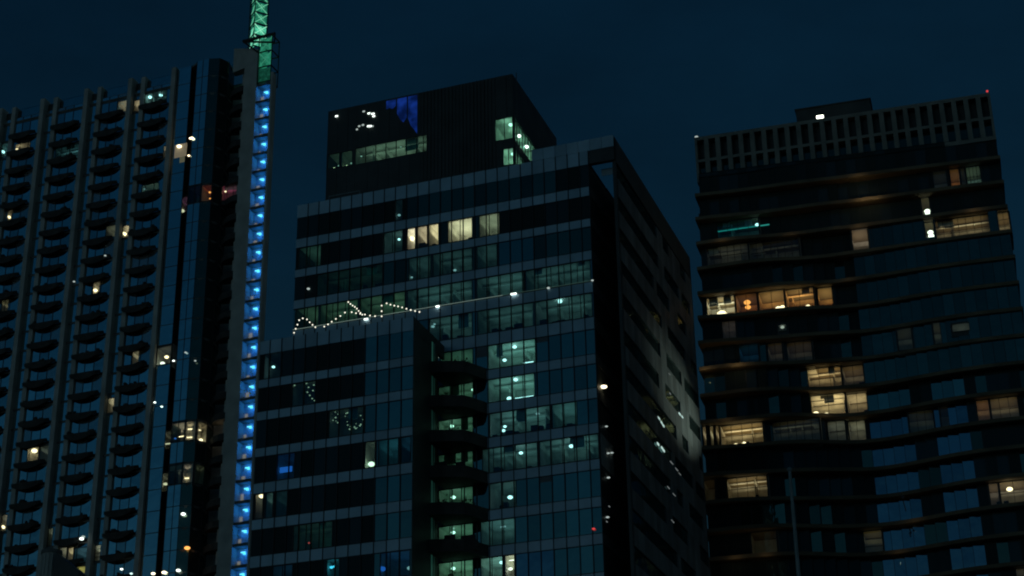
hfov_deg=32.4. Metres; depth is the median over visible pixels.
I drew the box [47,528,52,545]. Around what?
window
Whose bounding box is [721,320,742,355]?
window
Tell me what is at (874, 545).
window
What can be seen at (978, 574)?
window
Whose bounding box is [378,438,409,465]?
window
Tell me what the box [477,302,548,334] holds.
window
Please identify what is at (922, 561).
window
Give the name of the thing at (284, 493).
window
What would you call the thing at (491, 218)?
window
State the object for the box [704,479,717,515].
window
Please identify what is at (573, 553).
window
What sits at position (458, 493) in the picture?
window
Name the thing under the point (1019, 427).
window
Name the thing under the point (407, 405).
window
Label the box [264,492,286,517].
window
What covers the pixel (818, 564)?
window
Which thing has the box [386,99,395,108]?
blue window
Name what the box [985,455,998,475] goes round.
window
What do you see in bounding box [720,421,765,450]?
window
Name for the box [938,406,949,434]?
window
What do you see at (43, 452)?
window
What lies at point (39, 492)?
window
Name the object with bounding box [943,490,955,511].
window
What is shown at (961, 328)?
window
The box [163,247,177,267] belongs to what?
window
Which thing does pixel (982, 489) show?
window
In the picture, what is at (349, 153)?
window
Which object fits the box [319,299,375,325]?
window
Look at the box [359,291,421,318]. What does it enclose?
window
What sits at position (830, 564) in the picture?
window
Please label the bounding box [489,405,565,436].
window
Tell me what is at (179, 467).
window
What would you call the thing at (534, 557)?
window
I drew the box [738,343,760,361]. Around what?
window
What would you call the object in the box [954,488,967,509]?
window
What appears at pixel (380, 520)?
window
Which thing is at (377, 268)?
window
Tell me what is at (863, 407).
window
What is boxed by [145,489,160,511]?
window
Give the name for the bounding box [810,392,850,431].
window
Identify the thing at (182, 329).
window
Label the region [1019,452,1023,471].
window
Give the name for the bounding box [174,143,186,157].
lit window
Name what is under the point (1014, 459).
window
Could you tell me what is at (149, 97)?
window
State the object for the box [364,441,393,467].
window
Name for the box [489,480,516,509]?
window
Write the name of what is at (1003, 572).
window
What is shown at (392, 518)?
window
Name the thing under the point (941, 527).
window
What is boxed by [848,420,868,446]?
window
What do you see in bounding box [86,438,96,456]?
window
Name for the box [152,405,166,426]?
window
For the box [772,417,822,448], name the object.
window
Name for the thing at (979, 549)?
window
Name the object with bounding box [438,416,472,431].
window
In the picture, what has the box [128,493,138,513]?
window
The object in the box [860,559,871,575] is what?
window
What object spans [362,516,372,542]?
window
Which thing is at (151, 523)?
window
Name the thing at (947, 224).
window
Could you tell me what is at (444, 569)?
window
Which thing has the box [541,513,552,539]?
window
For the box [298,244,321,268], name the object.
window
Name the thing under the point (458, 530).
window
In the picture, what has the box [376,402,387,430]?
window
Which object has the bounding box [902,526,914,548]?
window
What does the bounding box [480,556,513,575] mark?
window
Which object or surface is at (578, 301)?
window
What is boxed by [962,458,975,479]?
window
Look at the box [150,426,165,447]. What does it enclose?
window
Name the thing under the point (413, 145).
window
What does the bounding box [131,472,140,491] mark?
window
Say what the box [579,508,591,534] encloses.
window
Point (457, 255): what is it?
window
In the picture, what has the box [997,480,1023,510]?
window
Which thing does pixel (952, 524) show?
window
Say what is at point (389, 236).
window
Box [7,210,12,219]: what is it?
window
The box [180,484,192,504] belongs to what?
window
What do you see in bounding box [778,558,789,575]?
window
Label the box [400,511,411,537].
window
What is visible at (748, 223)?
window
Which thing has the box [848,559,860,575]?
window
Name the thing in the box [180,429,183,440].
window
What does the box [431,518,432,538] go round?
slit window
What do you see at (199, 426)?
window
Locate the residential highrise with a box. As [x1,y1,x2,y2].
[694,90,1023,575]
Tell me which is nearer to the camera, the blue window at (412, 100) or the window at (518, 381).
the window at (518, 381)
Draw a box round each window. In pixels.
[0,143,6,157]
[0,299,8,310]
[0,514,7,531]
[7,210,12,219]
[15,141,30,151]
[26,446,47,461]
[26,572,35,575]
[28,550,37,569]
[29,529,39,548]
[31,508,41,527]
[34,486,44,505]
[36,466,46,484]
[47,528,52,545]
[55,143,78,159]
[59,547,72,559]
[66,547,86,562]
[73,547,86,572]
[79,522,88,541]
[80,500,90,520]
[83,479,92,498]
[84,458,94,477]
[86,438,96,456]
[88,417,98,436]
[92,281,99,293]
[94,544,100,560]
[105,224,115,236]
[107,397,113,412]
[117,100,126,111]
[122,225,128,237]
[124,559,133,575]
[125,537,135,556]
[127,515,137,534]
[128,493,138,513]
[131,351,138,363]
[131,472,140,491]
[132,451,141,470]
[133,99,139,111]
[133,430,143,449]
[140,555,155,575]
[141,182,158,191]
[142,533,157,555]
[144,511,159,533]
[145,89,166,102]
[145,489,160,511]
[147,468,162,489]
[148,447,163,468]
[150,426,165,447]
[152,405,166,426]
[153,384,168,405]
[155,364,169,385]
[156,343,176,369]
[158,324,172,345]
[159,305,173,325]
[161,285,175,305]
[162,266,176,286]
[162,550,176,572]
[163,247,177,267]
[164,528,177,550]
[165,228,179,248]
[165,506,178,528]
[166,209,180,229]
[167,462,186,485]
[167,484,180,506]
[168,191,181,210]
[169,172,183,192]
[170,156,184,173]
[170,421,189,442]
[170,442,183,463]
[172,136,185,155]
[173,400,185,421]
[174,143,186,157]
[174,379,187,400]
[175,359,188,379]
[176,550,187,571]
[176,572,186,575]
[177,338,190,359]
[177,471,180,482]
[177,528,189,548]
[178,318,191,339]
[179,506,190,526]
[180,299,192,319]
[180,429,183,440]
[180,461,204,485]
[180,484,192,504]
[181,279,193,299]
[181,462,198,485]
[182,260,195,280]
[183,419,207,442]
[183,420,201,443]
[183,441,194,461]
[187,184,210,203]
[188,550,198,573]
[199,183,212,203]
[221,185,235,207]
[254,493,272,518]
[263,351,282,378]
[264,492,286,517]
[272,490,288,516]
[273,564,292,575]
[277,452,294,479]
[290,380,317,406]
[292,521,332,550]
[295,306,336,329]
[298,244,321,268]
[315,412,325,439]
[316,263,382,295]
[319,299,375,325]
[326,152,351,169]
[326,558,339,575]
[328,405,365,437]
[339,149,352,167]
[349,517,360,543]
[355,134,426,164]
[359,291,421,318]
[361,554,372,575]
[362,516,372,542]
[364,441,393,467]
[374,514,385,540]
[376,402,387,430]
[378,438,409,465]
[379,550,409,575]
[382,230,402,253]
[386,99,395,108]
[387,512,398,539]
[388,475,399,501]
[389,401,399,428]
[396,199,402,220]
[397,97,406,121]
[399,436,410,462]
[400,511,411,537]
[401,399,412,426]
[407,227,426,249]
[407,280,472,310]
[408,95,416,132]
[408,255,446,280]
[416,225,437,247]
[429,223,438,245]
[429,312,472,340]
[431,411,432,429]
[431,445,432,465]
[431,480,432,502]
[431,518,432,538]
[431,555,432,575]
[432,248,472,276]
[438,382,472,397]
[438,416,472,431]
[438,451,472,466]
[438,486,472,503]
[438,523,472,538]
[438,559,472,575]
[440,348,472,363]
[448,217,472,242]
[476,243,496,268]
[476,271,537,299]
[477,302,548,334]
[479,212,499,236]
[480,518,515,545]
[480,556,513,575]
[482,442,552,472]
[488,338,535,368]
[489,373,534,402]
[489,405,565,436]
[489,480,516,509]
[495,115,534,160]
[503,146,521,165]
[503,554,514,575]
[516,121,533,160]
[516,553,527,575]
[523,260,590,291]
[527,477,538,504]
[529,552,540,575]
[536,293,592,324]
[537,433,613,476]
[540,476,551,502]
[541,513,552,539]
[541,550,553,575]
[549,401,577,428]
[552,474,564,501]
[553,512,565,537]
[554,549,566,575]
[565,472,577,499]
[566,510,578,536]
[567,547,579,574]
[578,471,590,497]
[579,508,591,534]
[580,546,592,573]
[699,141,1023,575]
[701,426,708,454]
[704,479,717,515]
[705,242,753,272]
[706,295,740,332]
[709,426,719,444]
[715,425,725,444]
[717,217,768,258]
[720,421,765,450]
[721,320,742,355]
[727,474,769,503]
[736,292,762,319]
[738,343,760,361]
[749,530,779,560]
[750,237,801,264]
[758,289,789,320]
[767,342,789,378]
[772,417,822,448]
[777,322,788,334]
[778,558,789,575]
[783,286,816,315]
[786,340,818,378]
[789,558,801,575]
[801,558,812,575]
[807,366,845,406]
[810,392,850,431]
[813,558,824,575]
[817,287,834,313]
[824,558,836,575]
[827,420,848,450]
[836,558,848,575]
[842,364,866,403]
[847,392,869,431]
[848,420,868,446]
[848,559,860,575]
[850,228,870,256]
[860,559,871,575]
[863,529,884,559]
[871,559,883,575]
[882,558,894,575]
[890,528,902,549]
[894,556,906,575]
[895,327,915,356]
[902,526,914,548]
[905,555,917,575]
[906,409,935,440]
[913,524,925,546]
[916,553,928,575]
[919,197,931,214]
[924,221,934,237]
[924,522,936,544]
[927,551,940,573]
[931,322,941,344]
[932,170,948,195]
[932,492,944,513]
[935,214,989,237]
[935,520,947,542]
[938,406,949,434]
[938,549,951,571]
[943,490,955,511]
[946,518,959,540]
[949,168,961,185]
[950,321,969,339]
[950,547,962,569]
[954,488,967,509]
[958,167,967,184]
[958,516,970,538]
[961,545,974,567]
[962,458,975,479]
[964,165,982,183]
[965,486,978,507]
[969,515,982,536]
[973,456,986,477]
[973,543,986,565]
[974,399,992,428]
[976,572,987,575]
[977,485,988,506]
[981,513,994,535]
[984,542,997,564]
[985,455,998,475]
[987,483,1001,512]
[988,396,1019,418]
[988,571,999,575]
[992,512,1005,533]
[996,454,1009,474]
[996,541,1009,562]
[997,211,1013,249]
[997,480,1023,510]
[1000,570,1011,575]
[1004,425,1017,444]
[1004,510,1017,532]
[1008,452,1021,473]
[1008,539,1021,561]
[1015,424,1023,443]
[1016,509,1023,530]
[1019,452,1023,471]
[1020,539,1023,560]
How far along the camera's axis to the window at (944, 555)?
200.14 m
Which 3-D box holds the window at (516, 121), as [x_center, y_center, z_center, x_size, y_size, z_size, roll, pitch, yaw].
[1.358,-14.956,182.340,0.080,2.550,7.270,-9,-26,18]
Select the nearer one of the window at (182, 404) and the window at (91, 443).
the window at (182, 404)
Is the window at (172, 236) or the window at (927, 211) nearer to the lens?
the window at (927, 211)
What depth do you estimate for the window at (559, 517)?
156.98 m
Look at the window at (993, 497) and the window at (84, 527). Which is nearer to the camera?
the window at (993, 497)
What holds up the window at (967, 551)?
in the residential highrise
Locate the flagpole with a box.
[787,467,800,575]
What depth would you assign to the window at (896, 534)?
203.99 m
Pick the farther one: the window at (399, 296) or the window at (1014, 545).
the window at (1014, 545)
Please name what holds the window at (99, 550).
in the apartment tower at (134, 228)
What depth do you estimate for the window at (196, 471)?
262.63 m
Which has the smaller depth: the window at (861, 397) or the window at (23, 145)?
the window at (861, 397)
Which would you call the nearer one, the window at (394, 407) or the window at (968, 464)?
the window at (394, 407)
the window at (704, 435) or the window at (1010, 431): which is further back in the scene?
the window at (704, 435)
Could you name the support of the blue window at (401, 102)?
in the office tower at (516, 252)
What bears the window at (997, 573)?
in the residential highrise
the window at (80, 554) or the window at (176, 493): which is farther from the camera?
the window at (80, 554)
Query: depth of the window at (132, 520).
263.08 m
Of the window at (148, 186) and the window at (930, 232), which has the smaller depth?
the window at (930, 232)
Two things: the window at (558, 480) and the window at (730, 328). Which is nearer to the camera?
the window at (558, 480)
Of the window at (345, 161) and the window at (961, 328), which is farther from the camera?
the window at (961, 328)
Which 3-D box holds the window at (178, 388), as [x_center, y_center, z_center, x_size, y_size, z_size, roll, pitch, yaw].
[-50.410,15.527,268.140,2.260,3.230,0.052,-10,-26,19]
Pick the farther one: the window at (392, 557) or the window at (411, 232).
the window at (411, 232)
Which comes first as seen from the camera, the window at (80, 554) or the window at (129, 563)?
the window at (129, 563)
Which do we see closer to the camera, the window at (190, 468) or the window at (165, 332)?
the window at (190, 468)
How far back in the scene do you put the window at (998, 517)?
198.83 m
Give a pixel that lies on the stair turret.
(54, 562)
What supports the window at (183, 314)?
in the apartment tower at (134, 228)
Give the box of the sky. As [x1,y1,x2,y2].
[0,0,1023,556]
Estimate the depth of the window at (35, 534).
268.60 m
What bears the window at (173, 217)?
in the apartment tower at (134, 228)
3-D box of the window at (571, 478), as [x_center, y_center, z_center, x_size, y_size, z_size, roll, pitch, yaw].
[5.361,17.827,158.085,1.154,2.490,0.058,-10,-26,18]
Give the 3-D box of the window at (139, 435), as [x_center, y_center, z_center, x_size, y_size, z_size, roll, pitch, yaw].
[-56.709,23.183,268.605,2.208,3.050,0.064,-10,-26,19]
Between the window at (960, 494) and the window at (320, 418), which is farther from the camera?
the window at (960, 494)
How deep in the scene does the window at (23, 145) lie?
302.66 m
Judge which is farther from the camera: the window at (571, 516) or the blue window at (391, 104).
the blue window at (391, 104)
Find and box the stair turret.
[39,548,86,575]
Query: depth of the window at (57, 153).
298.22 m
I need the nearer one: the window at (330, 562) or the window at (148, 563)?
the window at (330, 562)
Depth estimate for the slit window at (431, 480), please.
159.14 m
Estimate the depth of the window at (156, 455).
265.79 m
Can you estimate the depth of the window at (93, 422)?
272.96 m
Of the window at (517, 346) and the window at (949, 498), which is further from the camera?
the window at (949, 498)
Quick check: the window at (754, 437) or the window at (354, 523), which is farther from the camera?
the window at (754, 437)
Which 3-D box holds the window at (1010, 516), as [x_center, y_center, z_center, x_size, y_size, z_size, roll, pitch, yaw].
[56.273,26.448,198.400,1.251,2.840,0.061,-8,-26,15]
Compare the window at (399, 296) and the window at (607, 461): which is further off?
the window at (399, 296)
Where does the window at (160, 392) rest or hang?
in the apartment tower at (134, 228)
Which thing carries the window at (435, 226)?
in the office tower at (516, 252)
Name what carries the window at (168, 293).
in the apartment tower at (134, 228)
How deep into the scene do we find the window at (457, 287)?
172.74 m
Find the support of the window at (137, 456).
in the apartment tower at (134, 228)
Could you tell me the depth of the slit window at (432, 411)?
161.94 m
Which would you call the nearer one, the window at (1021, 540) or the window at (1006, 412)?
the window at (1021, 540)
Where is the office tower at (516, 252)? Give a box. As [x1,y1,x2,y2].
[249,73,709,575]
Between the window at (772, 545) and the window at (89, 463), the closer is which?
the window at (772, 545)
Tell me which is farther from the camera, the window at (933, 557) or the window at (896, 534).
the window at (896, 534)
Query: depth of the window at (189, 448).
263.40 m
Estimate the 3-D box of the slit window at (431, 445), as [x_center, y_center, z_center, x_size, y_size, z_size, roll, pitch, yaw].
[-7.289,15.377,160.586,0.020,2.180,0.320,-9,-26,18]
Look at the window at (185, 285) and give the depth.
275.24 m
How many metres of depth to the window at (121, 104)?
298.40 m
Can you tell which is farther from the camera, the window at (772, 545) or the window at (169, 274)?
the window at (169, 274)
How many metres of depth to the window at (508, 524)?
161.41 m
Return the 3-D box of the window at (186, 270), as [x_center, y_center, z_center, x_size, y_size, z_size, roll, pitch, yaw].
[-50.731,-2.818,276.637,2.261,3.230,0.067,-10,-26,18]
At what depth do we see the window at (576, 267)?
169.11 m
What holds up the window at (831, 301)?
in the residential highrise
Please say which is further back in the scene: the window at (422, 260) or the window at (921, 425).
the window at (921, 425)
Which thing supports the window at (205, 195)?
in the apartment tower at (134, 228)
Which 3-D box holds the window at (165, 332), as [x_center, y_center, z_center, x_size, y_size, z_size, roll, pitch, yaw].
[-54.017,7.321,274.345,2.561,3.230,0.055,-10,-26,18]
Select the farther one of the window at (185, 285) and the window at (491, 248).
the window at (185, 285)
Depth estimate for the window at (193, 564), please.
256.86 m
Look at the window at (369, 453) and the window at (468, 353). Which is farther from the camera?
the window at (468, 353)
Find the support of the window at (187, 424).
in the apartment tower at (134, 228)
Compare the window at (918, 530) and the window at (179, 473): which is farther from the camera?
the window at (179, 473)
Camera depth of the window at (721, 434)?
211.29 m
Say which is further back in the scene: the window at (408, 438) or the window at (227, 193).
the window at (227, 193)
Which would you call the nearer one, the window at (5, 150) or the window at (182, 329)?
the window at (182, 329)
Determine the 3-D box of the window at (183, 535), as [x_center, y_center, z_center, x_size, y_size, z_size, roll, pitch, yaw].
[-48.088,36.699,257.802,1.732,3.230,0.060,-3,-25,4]
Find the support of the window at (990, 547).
in the residential highrise
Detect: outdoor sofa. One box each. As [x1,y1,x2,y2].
[444,534,454,538]
[456,461,464,464]
[461,534,478,550]
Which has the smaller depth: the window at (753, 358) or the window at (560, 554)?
the window at (560, 554)
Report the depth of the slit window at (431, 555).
156.33 m
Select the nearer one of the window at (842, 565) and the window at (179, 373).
the window at (842, 565)
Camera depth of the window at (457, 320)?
170.94 m
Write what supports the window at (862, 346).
in the residential highrise
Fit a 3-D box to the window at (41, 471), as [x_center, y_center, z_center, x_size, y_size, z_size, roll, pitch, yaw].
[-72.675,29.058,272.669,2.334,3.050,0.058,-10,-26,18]
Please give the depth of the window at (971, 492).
201.17 m
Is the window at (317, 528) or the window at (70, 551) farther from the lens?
the window at (70, 551)
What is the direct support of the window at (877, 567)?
in the residential highrise
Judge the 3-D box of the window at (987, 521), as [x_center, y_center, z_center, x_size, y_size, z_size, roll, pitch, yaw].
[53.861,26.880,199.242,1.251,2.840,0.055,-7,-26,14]
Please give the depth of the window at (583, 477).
157.71 m
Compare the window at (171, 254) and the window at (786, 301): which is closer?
the window at (786, 301)
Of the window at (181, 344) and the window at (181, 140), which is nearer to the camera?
the window at (181, 344)
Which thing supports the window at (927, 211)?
in the residential highrise
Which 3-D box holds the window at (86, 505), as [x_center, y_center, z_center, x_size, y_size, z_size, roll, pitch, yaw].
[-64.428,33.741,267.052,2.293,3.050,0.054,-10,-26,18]
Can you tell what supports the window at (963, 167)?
in the residential highrise
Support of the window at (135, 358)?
in the apartment tower at (134, 228)
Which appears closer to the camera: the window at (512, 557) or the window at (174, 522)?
the window at (512, 557)
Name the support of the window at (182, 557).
in the apartment tower at (134, 228)
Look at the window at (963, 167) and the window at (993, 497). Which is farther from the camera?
the window at (963, 167)
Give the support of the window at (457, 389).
in the office tower at (516, 252)
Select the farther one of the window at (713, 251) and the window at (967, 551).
the window at (713, 251)
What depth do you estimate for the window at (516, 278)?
170.73 m
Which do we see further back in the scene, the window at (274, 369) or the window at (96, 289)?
the window at (96, 289)
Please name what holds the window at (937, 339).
in the residential highrise
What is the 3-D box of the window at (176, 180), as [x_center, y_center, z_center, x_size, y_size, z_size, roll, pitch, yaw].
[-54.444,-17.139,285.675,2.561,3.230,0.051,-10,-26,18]
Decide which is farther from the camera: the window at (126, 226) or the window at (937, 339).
the window at (126, 226)
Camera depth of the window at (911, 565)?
202.11 m
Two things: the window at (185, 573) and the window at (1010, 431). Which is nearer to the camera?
the window at (1010, 431)
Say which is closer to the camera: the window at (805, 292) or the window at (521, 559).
the window at (521, 559)
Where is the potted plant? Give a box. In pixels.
[462,494,475,503]
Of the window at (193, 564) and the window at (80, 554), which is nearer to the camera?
the window at (193, 564)
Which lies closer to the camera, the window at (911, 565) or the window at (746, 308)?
the window at (911, 565)
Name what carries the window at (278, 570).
in the office tower at (516, 252)
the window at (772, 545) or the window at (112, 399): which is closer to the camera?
the window at (772, 545)
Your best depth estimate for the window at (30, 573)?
266.15 m
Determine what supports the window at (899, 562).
in the residential highrise
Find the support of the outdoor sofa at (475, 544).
on the office tower at (516, 252)
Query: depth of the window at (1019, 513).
198.20 m
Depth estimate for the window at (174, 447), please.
263.85 m
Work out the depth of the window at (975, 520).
199.78 m
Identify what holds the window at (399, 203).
in the office tower at (516, 252)
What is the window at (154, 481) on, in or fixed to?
in the apartment tower at (134, 228)
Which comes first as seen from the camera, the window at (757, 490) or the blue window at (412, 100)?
the blue window at (412, 100)
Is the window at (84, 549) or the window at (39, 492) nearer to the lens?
the window at (84, 549)
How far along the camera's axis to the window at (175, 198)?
284.25 m
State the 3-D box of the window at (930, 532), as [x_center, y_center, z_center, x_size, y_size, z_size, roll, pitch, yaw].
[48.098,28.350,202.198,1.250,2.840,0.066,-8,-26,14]
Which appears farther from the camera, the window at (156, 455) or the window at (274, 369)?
the window at (156, 455)
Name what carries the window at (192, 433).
in the apartment tower at (134, 228)
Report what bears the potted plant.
on the office tower at (516, 252)
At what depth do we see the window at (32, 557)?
267.23 m
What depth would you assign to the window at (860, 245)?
219.76 m
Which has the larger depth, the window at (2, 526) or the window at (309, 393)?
the window at (2, 526)
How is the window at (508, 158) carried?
in the office tower at (516, 252)
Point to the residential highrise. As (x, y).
(861, 343)
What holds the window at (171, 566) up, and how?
in the apartment tower at (134, 228)
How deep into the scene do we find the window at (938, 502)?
203.05 m
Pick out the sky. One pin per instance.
(654, 76)
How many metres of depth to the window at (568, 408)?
163.15 m
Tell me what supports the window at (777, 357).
in the residential highrise
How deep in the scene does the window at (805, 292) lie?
217.65 m
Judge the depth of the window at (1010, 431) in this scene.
202.35 m
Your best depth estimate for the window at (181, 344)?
270.97 m
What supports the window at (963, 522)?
in the residential highrise
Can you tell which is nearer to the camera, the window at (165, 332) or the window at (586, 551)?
the window at (586, 551)
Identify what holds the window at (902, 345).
in the residential highrise
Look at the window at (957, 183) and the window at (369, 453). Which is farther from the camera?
the window at (957, 183)
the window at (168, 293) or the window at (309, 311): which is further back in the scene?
the window at (168, 293)
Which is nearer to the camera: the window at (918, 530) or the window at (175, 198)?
the window at (918, 530)
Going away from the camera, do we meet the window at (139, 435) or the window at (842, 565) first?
the window at (842, 565)
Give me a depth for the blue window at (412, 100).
184.29 m
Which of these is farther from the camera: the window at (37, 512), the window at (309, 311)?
the window at (37, 512)
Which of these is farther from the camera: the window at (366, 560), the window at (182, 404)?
the window at (182, 404)
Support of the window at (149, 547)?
in the apartment tower at (134, 228)
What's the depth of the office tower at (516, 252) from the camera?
166.14 m
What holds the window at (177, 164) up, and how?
in the apartment tower at (134, 228)
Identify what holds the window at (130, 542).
in the apartment tower at (134, 228)
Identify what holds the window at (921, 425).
in the residential highrise
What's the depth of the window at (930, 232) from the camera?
215.30 m
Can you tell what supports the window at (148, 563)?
in the apartment tower at (134, 228)
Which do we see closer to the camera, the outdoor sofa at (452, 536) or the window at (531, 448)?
the outdoor sofa at (452, 536)
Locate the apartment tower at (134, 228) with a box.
[0,0,279,575]
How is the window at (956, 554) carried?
in the residential highrise
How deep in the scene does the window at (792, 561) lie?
202.75 m
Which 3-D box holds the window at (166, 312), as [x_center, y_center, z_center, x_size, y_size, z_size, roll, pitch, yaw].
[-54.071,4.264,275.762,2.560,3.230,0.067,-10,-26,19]
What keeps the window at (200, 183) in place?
in the apartment tower at (134, 228)
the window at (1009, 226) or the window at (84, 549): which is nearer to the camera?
the window at (1009, 226)
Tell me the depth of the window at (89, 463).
270.08 m
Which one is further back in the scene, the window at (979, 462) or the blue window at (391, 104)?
the window at (979, 462)
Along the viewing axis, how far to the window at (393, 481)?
155.61 m
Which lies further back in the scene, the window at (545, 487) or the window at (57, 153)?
the window at (57, 153)
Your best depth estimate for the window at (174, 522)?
259.61 m
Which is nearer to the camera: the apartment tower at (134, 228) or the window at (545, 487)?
the window at (545, 487)
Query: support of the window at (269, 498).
in the office tower at (516, 252)
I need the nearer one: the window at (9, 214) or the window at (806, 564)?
the window at (806, 564)
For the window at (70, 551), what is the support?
in the apartment tower at (134, 228)
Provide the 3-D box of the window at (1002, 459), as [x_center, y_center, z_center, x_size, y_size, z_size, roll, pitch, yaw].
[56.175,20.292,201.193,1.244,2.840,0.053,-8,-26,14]
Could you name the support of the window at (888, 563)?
in the residential highrise
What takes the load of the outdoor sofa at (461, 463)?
on the office tower at (516, 252)
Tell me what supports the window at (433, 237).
in the office tower at (516, 252)
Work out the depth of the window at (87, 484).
268.67 m
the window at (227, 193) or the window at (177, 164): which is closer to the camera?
the window at (227, 193)
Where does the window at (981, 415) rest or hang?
in the residential highrise
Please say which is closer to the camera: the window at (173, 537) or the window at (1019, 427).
the window at (1019, 427)
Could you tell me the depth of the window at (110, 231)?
288.59 m
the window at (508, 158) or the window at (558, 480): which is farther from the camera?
the window at (508, 158)
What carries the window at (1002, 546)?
in the residential highrise
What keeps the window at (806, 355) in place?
in the residential highrise
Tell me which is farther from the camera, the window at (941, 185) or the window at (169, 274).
the window at (169, 274)
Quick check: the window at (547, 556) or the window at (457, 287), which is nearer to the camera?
the window at (547, 556)
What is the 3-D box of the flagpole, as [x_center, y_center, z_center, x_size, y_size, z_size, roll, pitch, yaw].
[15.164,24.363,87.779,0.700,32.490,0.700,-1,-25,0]
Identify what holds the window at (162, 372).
in the apartment tower at (134, 228)
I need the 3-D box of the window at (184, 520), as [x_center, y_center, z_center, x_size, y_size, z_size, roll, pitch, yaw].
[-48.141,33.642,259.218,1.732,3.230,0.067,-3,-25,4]
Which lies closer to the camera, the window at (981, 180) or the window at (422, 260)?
the window at (422, 260)
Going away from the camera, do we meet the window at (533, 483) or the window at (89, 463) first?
the window at (533, 483)

